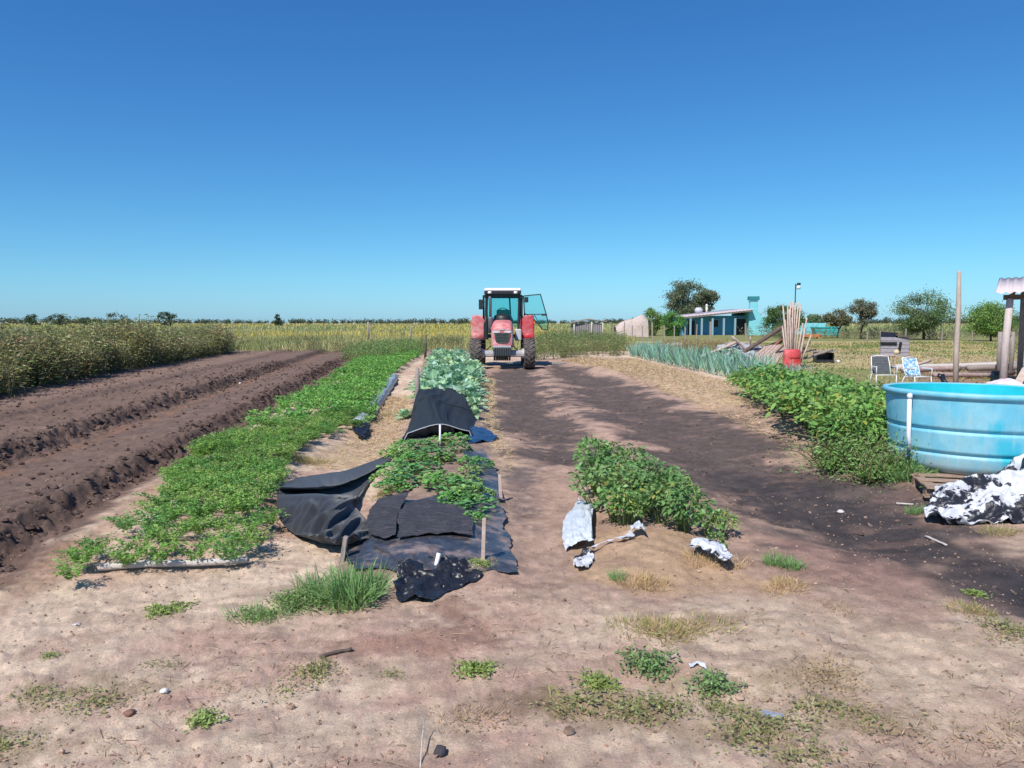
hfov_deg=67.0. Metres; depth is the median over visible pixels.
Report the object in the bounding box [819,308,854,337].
tree
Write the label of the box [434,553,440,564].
white tube
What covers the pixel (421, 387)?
kale plant
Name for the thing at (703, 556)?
grass tuft
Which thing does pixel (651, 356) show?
leek plant
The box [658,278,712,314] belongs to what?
tree
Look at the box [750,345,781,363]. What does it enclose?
board panel
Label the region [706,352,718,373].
leek plant
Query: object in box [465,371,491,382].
kale plant
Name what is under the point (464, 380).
kale plant
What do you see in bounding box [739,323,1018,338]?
pasture hedge
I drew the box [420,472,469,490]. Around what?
strawberry plant
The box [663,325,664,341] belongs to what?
fence picket
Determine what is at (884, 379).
yard weed
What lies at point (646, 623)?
grass tuft
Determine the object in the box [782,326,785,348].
cane pole
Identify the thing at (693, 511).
pepper plant
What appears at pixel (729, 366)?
leek plant
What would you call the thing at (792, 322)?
cane pole
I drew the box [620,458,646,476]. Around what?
pepper plant
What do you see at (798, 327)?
cane pole
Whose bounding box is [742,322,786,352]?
scrap pole
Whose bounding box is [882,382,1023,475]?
water tank
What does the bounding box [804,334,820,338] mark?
orange bench
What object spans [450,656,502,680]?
weed patch
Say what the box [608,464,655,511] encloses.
pepper plant
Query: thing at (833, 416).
bean plant
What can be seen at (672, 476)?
pepper plant
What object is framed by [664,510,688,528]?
pepper plant
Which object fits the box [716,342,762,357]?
grey sheet
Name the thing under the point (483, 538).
wooden stake
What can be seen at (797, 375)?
bean plant
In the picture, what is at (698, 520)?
pepper plant
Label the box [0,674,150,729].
weed patch
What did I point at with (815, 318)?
tree
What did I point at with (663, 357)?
leek plant
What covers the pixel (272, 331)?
field grass
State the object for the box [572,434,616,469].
pepper plant
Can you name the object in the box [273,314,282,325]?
horizon bush
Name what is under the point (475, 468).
strawberry plant
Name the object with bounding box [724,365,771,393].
bean plant
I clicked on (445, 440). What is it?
strawberry plant
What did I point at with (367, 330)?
fence post
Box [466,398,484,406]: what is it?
kale plant
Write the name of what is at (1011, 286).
open shelter
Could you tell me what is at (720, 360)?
leek plant
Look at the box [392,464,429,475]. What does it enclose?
strawberry plant
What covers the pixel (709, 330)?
fence picket
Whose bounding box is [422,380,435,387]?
kale plant
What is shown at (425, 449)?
strawberry plant
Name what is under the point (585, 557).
film scrap
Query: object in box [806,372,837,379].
bean plant
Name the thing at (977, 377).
grass tuft
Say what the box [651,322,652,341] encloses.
fence picket
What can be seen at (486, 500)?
strawberry plant
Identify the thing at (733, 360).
leek plant
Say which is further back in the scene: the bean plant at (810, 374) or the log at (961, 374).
the log at (961, 374)
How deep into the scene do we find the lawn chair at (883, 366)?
18.98 m
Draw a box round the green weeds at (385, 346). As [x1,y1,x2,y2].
[340,337,432,360]
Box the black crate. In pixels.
[813,352,833,362]
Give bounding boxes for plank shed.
[569,319,606,335]
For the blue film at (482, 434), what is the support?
on the ground at (110, 643)
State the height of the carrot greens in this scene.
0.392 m
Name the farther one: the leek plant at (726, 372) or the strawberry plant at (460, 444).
the leek plant at (726, 372)
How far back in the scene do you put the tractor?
27.94 m
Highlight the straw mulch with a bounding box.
[313,356,821,475]
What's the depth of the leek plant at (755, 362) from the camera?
20.16 m
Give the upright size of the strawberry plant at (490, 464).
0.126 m
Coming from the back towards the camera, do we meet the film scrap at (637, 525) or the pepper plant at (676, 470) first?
the pepper plant at (676, 470)
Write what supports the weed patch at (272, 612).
on the ground at (110, 643)
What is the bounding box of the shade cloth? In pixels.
[277,388,475,544]
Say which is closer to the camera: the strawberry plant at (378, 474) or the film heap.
the film heap
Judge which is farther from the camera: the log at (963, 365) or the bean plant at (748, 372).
the log at (963, 365)
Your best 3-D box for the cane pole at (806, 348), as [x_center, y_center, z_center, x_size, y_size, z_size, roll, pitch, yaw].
[10.366,-1.165,27.377,0.582,1.159,0.062,-2,5,-21]
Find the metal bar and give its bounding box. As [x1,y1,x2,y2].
[373,544,402,561]
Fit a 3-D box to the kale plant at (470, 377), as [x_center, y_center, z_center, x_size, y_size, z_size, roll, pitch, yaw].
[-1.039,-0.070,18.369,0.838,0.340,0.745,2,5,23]
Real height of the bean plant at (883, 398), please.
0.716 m
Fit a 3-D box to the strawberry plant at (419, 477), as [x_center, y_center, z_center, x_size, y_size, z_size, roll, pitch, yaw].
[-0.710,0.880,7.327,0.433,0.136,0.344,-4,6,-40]
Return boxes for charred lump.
[433,745,446,757]
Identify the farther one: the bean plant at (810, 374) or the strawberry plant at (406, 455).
the bean plant at (810, 374)
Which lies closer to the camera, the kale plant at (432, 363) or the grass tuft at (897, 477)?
the grass tuft at (897, 477)
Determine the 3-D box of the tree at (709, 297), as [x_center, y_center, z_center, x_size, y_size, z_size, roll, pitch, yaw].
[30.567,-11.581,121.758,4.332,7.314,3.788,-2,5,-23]
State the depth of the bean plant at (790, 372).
14.59 m
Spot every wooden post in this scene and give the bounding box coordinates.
[415,368,419,396]
[424,335,426,358]
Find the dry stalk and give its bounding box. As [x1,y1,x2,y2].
[420,717,424,767]
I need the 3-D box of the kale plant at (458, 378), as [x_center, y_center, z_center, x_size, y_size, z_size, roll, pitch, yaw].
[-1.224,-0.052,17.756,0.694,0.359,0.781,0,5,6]
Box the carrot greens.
[48,346,429,580]
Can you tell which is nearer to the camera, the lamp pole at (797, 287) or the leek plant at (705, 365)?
the leek plant at (705, 365)
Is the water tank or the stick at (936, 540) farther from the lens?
the water tank
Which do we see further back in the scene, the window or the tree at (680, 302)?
the tree at (680, 302)
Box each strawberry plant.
[369,468,407,485]
[371,477,412,492]
[376,460,417,473]
[378,445,412,457]
[382,446,420,459]
[385,472,418,486]
[390,439,425,448]
[392,451,436,464]
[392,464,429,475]
[403,438,437,451]
[411,445,452,462]
[414,459,443,471]
[417,469,454,485]
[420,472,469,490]
[423,435,454,446]
[431,451,457,462]
[434,478,481,495]
[435,432,470,442]
[437,489,476,502]
[444,440,472,452]
[449,481,498,500]
[454,494,501,512]
[457,455,485,464]
[457,464,482,474]
[460,474,484,483]
[464,511,489,522]
[469,457,496,468]
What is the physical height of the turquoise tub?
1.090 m
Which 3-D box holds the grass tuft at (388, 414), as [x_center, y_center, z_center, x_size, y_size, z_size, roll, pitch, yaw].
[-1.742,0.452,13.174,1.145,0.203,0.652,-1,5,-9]
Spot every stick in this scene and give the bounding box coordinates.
[319,647,351,657]
[732,336,745,348]
[925,535,947,545]
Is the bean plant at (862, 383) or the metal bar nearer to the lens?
the metal bar
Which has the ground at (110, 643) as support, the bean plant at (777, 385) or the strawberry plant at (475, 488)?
the bean plant at (777, 385)
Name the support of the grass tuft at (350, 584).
on the ground at (110, 643)
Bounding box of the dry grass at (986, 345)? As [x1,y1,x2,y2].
[629,341,1023,389]
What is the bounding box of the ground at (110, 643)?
[0,323,1023,767]
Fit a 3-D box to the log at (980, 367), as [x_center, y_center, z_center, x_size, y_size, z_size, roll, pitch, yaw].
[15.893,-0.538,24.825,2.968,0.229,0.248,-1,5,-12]
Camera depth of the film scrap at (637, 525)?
5.48 m
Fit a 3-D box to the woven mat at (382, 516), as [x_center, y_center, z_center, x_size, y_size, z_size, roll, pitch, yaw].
[-0.977,0.990,5.936,0.289,0.077,1.288,0,5,-3]
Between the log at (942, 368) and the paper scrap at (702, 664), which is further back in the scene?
the log at (942, 368)
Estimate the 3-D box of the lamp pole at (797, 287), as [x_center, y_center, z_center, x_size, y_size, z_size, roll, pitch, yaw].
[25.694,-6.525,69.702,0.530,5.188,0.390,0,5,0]
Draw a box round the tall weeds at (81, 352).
[0,313,245,394]
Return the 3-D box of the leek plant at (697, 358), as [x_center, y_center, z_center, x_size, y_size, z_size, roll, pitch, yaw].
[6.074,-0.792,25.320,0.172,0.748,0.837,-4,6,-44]
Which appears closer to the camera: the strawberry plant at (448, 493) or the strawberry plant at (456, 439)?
the strawberry plant at (448, 493)
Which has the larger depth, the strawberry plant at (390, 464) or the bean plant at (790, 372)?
the bean plant at (790, 372)
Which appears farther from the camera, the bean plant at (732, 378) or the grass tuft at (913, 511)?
the bean plant at (732, 378)
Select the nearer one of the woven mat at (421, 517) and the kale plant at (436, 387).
the woven mat at (421, 517)
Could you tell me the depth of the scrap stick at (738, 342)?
27.48 m
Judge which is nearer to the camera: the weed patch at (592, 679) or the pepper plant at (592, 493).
the weed patch at (592, 679)
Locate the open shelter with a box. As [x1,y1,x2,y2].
[995,276,1023,378]
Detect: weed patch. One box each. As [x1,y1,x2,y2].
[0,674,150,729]
[0,720,61,758]
[38,651,66,660]
[128,655,188,674]
[143,598,197,619]
[182,706,229,732]
[199,676,246,697]
[217,592,310,625]
[238,654,365,705]
[260,573,382,616]
[375,665,412,682]
[429,696,527,736]
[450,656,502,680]
[467,555,496,572]
[525,682,708,743]
[567,666,625,692]
[614,643,682,682]
[673,704,852,767]
[681,667,747,705]
[681,685,772,721]
[706,680,918,755]
[747,402,900,483]
[769,651,877,706]
[806,596,872,621]
[809,424,863,453]
[817,418,939,497]
[840,707,1023,765]
[937,612,1023,650]
[956,588,992,598]
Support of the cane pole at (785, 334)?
on the ground at (110, 643)
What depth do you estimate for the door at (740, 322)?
100.79 m
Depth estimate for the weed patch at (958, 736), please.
3.00 m
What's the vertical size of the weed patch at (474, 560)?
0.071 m
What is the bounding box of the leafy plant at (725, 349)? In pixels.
[719,347,746,359]
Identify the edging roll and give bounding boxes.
[352,421,368,437]
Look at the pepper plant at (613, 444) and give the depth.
7.84 m
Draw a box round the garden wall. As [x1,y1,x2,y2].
[767,323,825,333]
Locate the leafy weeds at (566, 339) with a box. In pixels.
[534,328,631,359]
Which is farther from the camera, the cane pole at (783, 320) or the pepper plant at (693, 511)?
the cane pole at (783, 320)
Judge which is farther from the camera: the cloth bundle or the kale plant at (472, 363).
the kale plant at (472, 363)
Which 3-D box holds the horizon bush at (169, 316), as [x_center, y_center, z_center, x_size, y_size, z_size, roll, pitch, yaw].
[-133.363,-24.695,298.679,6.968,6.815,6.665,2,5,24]
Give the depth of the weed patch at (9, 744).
2.94 m
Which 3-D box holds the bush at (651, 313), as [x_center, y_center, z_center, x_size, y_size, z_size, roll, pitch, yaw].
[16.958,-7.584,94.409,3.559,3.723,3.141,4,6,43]
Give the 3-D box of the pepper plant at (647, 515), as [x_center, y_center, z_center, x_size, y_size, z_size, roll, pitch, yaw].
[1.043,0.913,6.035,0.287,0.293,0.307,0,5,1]
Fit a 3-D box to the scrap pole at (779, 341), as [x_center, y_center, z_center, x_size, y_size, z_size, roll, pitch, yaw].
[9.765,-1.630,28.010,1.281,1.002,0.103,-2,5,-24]
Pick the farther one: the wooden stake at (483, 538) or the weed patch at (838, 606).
the wooden stake at (483, 538)
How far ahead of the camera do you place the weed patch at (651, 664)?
3.55 m
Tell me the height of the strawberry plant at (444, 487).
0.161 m
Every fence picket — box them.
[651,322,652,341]
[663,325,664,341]
[709,322,710,339]
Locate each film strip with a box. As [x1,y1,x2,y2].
[463,449,503,499]
[592,529,634,548]
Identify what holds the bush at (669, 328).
on the ground at (110, 643)
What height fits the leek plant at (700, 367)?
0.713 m
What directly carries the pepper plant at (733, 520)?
on the ground at (110, 643)
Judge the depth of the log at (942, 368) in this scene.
25.34 m
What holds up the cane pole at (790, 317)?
on the ground at (110, 643)
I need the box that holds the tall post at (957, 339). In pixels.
[953,271,960,382]
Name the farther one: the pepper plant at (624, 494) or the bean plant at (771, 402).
the bean plant at (771, 402)
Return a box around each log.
[97,556,247,570]
[653,343,689,346]
[895,361,1016,369]
[900,359,931,369]
[900,366,961,372]
[932,372,993,376]
[965,364,1023,370]
[968,370,1015,375]
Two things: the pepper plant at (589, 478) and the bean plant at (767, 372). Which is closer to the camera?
the pepper plant at (589, 478)
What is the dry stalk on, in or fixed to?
on the ground at (110, 643)
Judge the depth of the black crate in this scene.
31.32 m
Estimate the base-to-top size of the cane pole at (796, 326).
2.292 m
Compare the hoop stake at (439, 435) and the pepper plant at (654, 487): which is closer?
the pepper plant at (654, 487)
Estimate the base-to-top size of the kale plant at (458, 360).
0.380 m
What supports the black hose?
on the ground at (110, 643)
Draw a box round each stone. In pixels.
[123,709,135,716]
[159,688,168,693]
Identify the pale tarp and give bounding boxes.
[614,315,648,337]
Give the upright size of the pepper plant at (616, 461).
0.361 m
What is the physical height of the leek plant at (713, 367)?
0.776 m
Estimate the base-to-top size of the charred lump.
0.036 m
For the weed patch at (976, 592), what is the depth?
4.60 m
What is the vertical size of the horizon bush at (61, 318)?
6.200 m
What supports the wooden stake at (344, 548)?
on the ground at (110, 643)
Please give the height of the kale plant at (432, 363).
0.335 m
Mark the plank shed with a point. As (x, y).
(595, 327)
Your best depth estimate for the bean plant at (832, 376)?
13.69 m
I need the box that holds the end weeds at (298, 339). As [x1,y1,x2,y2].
[230,333,469,353]
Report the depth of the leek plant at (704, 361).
24.77 m
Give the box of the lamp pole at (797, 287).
[794,283,800,304]
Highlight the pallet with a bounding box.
[906,469,964,497]
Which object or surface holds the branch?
on the grey sheet
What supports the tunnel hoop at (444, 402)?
on the ground at (110, 643)
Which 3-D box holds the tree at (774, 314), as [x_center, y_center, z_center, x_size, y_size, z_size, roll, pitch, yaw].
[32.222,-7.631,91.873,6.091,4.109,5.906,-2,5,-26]
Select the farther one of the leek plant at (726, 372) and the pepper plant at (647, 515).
the leek plant at (726, 372)
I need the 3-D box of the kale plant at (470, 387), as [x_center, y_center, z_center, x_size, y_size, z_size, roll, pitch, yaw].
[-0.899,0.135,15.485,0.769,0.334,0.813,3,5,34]
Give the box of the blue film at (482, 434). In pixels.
[465,425,496,442]
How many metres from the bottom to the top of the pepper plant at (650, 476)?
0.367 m
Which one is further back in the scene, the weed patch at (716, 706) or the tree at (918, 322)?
the tree at (918, 322)
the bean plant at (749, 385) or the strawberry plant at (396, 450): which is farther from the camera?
the bean plant at (749, 385)
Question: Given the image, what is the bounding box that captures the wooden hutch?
[880,332,911,362]
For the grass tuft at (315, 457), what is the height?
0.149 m
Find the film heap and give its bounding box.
[924,454,1023,524]
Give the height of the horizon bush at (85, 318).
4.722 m
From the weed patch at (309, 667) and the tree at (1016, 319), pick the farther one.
the tree at (1016, 319)
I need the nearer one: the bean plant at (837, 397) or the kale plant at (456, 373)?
the bean plant at (837, 397)
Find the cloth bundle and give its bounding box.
[985,378,1023,385]
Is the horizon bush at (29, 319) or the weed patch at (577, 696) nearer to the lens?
the weed patch at (577, 696)
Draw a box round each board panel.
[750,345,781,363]
[770,347,783,362]
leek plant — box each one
[641,344,653,359]
[647,347,655,360]
[657,348,667,364]
[671,350,678,366]
[682,348,697,368]
[683,345,699,369]
[686,355,700,370]
[687,351,704,368]
[693,352,705,371]
[698,350,706,371]
[701,358,706,372]
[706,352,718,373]
[708,352,719,374]
[711,354,729,375]
[714,355,732,376]
[715,347,737,374]
[720,352,735,377]
[723,356,735,373]
[727,348,743,368]
[731,359,747,374]
[734,351,759,368]
[740,352,762,369]
[765,350,781,367]
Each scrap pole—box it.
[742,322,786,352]
[774,334,784,344]
[803,349,832,358]
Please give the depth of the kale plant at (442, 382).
15.80 m
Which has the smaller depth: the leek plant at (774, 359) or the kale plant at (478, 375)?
the kale plant at (478, 375)
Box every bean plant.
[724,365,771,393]
[727,368,758,395]
[731,361,789,398]
[737,375,786,407]
[739,363,800,396]
[742,379,798,416]
[751,378,797,414]
[754,378,788,398]
[761,381,828,423]
[765,381,852,436]
[766,375,857,429]
[768,369,801,378]
[768,388,822,425]
[791,374,826,382]
[794,369,811,374]
[794,389,864,439]
[794,389,885,440]
[795,371,822,377]
[805,383,881,433]
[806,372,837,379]
[807,370,854,383]
[807,404,886,446]
[809,394,887,443]
[815,377,858,388]
[831,392,885,440]
[839,405,886,447]
[841,380,885,396]
[864,387,885,396]
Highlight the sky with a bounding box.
[0,0,1023,322]
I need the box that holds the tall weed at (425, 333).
[420,320,427,348]
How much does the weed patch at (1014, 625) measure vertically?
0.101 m
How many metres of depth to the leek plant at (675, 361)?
27.96 m
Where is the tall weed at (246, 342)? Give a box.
[234,334,267,353]
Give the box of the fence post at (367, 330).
[367,322,368,339]
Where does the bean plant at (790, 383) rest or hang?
on the ground at (110, 643)
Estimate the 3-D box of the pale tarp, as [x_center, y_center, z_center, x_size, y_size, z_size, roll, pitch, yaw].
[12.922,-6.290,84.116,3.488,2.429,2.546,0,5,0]
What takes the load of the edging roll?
on the ground at (110, 643)
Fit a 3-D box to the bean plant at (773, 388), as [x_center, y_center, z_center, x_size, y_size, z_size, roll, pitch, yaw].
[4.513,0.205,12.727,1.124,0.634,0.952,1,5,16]
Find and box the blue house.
[673,296,766,334]
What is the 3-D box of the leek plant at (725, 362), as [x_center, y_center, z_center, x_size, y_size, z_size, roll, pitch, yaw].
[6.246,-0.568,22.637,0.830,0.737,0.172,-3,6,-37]
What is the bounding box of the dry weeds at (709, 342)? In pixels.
[657,336,729,350]
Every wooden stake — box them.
[339,536,348,562]
[481,518,485,560]
[498,474,502,500]
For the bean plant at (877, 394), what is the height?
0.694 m
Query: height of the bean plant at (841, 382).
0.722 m
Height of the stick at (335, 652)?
0.021 m
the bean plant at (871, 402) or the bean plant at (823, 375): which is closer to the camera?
the bean plant at (871, 402)
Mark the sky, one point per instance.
(255, 160)
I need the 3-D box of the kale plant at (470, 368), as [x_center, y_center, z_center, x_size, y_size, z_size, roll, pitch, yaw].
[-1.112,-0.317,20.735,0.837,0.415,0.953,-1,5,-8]
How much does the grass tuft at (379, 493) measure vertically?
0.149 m
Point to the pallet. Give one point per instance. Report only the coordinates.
(926, 484)
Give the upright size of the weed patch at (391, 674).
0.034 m
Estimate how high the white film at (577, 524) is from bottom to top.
0.144 m
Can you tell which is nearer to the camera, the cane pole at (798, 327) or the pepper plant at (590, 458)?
the pepper plant at (590, 458)
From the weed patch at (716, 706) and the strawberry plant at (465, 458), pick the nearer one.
the weed patch at (716, 706)
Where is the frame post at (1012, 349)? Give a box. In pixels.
[996,332,1014,370]
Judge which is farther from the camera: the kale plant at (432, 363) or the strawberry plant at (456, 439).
the kale plant at (432, 363)
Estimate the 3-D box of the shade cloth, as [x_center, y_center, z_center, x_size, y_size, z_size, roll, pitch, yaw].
[-1.206,0.553,10.241,1.443,0.453,10.123,0,5,3]
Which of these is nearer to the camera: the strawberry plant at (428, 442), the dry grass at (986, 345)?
the strawberry plant at (428, 442)
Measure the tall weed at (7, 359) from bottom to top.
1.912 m
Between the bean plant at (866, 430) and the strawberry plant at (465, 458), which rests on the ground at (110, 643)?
the bean plant at (866, 430)
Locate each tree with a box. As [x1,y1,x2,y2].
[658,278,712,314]
[694,287,720,311]
[760,304,807,334]
[807,314,828,324]
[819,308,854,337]
[838,297,882,338]
[885,284,961,339]
[961,298,1019,340]
[1011,310,1019,330]
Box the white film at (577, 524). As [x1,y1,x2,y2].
[562,497,593,550]
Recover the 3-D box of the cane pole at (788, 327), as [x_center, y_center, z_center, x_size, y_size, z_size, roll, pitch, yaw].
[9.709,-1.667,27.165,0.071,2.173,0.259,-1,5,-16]
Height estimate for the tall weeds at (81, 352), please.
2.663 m
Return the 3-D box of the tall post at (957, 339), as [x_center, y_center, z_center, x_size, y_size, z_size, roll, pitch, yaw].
[10.693,-1.239,18.560,0.153,2.938,0.119,0,5,0]
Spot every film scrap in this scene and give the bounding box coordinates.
[573,547,594,567]
[630,520,645,530]
[689,537,732,560]
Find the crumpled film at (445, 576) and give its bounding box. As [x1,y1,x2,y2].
[393,555,482,600]
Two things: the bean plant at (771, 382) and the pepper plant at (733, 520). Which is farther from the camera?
the bean plant at (771, 382)
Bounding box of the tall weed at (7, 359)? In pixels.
[0,321,32,397]
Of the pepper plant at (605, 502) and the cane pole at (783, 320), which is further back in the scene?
the cane pole at (783, 320)
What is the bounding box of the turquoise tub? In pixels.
[810,327,841,335]
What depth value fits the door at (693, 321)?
100.81 m
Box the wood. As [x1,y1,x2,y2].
[0,317,991,323]
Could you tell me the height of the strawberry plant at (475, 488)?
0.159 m
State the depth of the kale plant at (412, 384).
16.25 m
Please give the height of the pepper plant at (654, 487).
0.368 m
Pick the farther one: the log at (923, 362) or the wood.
the wood
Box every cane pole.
[782,305,785,345]
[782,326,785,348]
[784,320,787,348]
[787,306,789,348]
[789,302,790,346]
[789,309,791,348]
[791,301,793,348]
[793,303,795,348]
[794,302,798,348]
[795,304,800,348]
[798,323,802,348]
[800,329,804,352]
[801,335,811,361]
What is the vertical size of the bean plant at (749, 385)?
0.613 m
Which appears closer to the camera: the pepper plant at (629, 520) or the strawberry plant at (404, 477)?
the pepper plant at (629, 520)
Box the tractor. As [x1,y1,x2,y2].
[470,288,548,368]
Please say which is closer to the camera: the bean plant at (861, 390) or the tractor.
the bean plant at (861, 390)
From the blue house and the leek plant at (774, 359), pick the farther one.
the blue house
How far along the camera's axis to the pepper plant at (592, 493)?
7.01 m
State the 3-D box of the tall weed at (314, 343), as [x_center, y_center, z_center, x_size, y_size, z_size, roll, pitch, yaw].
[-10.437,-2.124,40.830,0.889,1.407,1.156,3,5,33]
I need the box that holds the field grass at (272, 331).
[0,323,1018,351]
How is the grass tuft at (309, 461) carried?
on the ground at (110, 643)
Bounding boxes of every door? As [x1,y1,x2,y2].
[687,320,695,334]
[733,318,745,334]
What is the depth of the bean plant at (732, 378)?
15.83 m
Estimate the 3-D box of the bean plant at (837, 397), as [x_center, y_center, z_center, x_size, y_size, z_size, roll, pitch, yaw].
[4.000,0.418,9.387,1.191,0.718,1.123,1,5,9]
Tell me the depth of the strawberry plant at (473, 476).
7.27 m
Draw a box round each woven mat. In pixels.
[367,492,408,538]
[397,499,473,536]
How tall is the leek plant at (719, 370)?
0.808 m
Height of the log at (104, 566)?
0.061 m
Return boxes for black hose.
[937,373,947,381]
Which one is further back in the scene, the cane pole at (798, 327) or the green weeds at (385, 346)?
the green weeds at (385, 346)
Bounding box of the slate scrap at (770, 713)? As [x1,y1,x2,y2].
[761,710,783,718]
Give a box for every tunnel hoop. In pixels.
[403,424,471,442]
[413,396,471,412]
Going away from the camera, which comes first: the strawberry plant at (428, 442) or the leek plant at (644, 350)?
the strawberry plant at (428, 442)
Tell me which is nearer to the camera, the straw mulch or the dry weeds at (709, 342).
the straw mulch
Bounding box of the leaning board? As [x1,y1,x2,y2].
[1016,367,1023,383]
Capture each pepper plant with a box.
[567,450,618,496]
[568,464,622,513]
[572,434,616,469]
[579,467,606,496]
[590,483,636,522]
[593,440,629,467]
[594,456,632,493]
[605,490,641,525]
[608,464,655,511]
[610,443,652,471]
[613,489,651,524]
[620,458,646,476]
[621,470,660,513]
[625,455,679,503]
[632,483,664,517]
[633,467,691,512]
[638,478,687,524]
[656,465,692,487]
[661,483,717,532]
[664,477,699,515]
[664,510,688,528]
[688,508,727,538]
[689,503,712,520]
[705,531,725,543]
[709,507,741,536]
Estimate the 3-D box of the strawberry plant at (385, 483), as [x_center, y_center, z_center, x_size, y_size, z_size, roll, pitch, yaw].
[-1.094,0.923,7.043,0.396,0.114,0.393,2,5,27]
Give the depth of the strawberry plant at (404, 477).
7.15 m
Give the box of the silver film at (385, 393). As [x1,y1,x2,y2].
[353,374,397,422]
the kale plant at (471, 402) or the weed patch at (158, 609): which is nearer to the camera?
the weed patch at (158, 609)
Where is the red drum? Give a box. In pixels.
[782,349,801,368]
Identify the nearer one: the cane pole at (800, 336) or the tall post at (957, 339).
the tall post at (957, 339)
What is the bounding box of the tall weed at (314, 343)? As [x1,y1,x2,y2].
[306,330,322,353]
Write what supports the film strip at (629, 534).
on the ground at (110, 643)
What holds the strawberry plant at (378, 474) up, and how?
on the ground at (110, 643)
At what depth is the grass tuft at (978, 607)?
4.29 m
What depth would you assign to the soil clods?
5.78 m
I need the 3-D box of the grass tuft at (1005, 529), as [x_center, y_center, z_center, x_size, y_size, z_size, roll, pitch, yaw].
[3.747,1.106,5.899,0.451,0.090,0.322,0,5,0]
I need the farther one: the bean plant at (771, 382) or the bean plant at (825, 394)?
the bean plant at (771, 382)
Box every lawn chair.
[869,355,897,386]
[901,357,932,382]
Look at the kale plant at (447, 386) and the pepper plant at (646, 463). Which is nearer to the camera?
the pepper plant at (646, 463)
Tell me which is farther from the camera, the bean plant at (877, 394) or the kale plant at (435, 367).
the kale plant at (435, 367)
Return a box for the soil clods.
[0,360,1023,767]
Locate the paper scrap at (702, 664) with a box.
[689,661,706,668]
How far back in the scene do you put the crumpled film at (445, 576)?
4.73 m
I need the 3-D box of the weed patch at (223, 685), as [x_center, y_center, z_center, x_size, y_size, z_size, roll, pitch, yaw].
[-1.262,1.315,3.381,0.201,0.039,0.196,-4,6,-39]
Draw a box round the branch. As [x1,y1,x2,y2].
[701,340,739,356]
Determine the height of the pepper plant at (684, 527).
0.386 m
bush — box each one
[23,313,41,324]
[41,313,67,325]
[79,317,97,325]
[106,310,129,325]
[156,311,176,326]
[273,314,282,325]
[642,307,663,335]
[659,310,687,335]
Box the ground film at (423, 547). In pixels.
[345,476,517,572]
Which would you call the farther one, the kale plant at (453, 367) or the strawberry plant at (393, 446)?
the kale plant at (453, 367)
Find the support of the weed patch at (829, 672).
on the ground at (110, 643)
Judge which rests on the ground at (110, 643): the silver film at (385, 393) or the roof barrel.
the silver film at (385, 393)
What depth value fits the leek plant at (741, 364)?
20.44 m
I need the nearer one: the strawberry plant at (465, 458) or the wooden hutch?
the strawberry plant at (465, 458)
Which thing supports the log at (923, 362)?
on the log at (942, 368)
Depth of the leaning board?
16.83 m
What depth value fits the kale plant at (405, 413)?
12.54 m
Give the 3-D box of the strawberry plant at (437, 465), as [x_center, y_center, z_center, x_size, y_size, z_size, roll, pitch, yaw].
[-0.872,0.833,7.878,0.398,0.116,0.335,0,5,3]
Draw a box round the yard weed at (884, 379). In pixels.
[863,368,903,387]
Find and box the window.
[711,319,718,326]
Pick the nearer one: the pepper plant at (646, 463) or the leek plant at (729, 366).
the pepper plant at (646, 463)
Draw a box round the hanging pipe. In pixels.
[906,393,912,449]
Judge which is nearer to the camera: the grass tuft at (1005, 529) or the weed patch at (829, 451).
the grass tuft at (1005, 529)
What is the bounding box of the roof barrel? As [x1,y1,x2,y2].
[695,307,702,312]
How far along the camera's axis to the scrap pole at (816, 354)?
28.09 m
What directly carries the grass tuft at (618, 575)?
on the ground at (110, 643)
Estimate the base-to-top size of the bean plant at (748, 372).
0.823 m
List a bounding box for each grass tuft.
[270,453,330,465]
[286,550,398,612]
[293,453,337,464]
[372,484,401,499]
[377,407,412,417]
[599,607,749,647]
[607,565,629,581]
[612,566,676,591]
[677,547,755,571]
[756,547,807,570]
[759,571,813,597]
[867,453,942,484]
[902,503,925,514]
[938,371,1010,378]
[940,597,999,616]
[976,522,1023,536]
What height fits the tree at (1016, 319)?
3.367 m
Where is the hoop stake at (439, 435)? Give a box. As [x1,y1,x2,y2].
[439,425,440,446]
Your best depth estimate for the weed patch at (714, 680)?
3.38 m
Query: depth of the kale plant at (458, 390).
15.15 m
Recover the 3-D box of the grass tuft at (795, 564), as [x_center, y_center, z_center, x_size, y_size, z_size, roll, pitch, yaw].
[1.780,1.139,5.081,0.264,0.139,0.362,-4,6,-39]
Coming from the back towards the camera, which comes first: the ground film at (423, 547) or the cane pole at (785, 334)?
the cane pole at (785, 334)
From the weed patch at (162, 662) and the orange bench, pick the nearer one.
the weed patch at (162, 662)
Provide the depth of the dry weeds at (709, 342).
46.59 m
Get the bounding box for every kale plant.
[394,408,411,419]
[403,382,422,392]
[405,385,426,397]
[411,386,444,397]
[420,365,438,373]
[420,369,440,380]
[421,361,442,370]
[422,355,436,362]
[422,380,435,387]
[427,378,446,387]
[432,382,460,393]
[433,375,449,381]
[440,377,462,385]
[445,369,465,375]
[448,364,465,369]
[450,382,472,395]
[451,375,463,381]
[453,358,466,363]
[456,364,485,375]
[456,383,484,396]
[457,379,489,394]
[461,378,484,389]
[462,375,485,386]
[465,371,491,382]
[465,391,488,401]
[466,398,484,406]
[467,362,484,369]
[469,397,489,408]
[470,405,485,418]
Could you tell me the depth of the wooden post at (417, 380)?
13.54 m

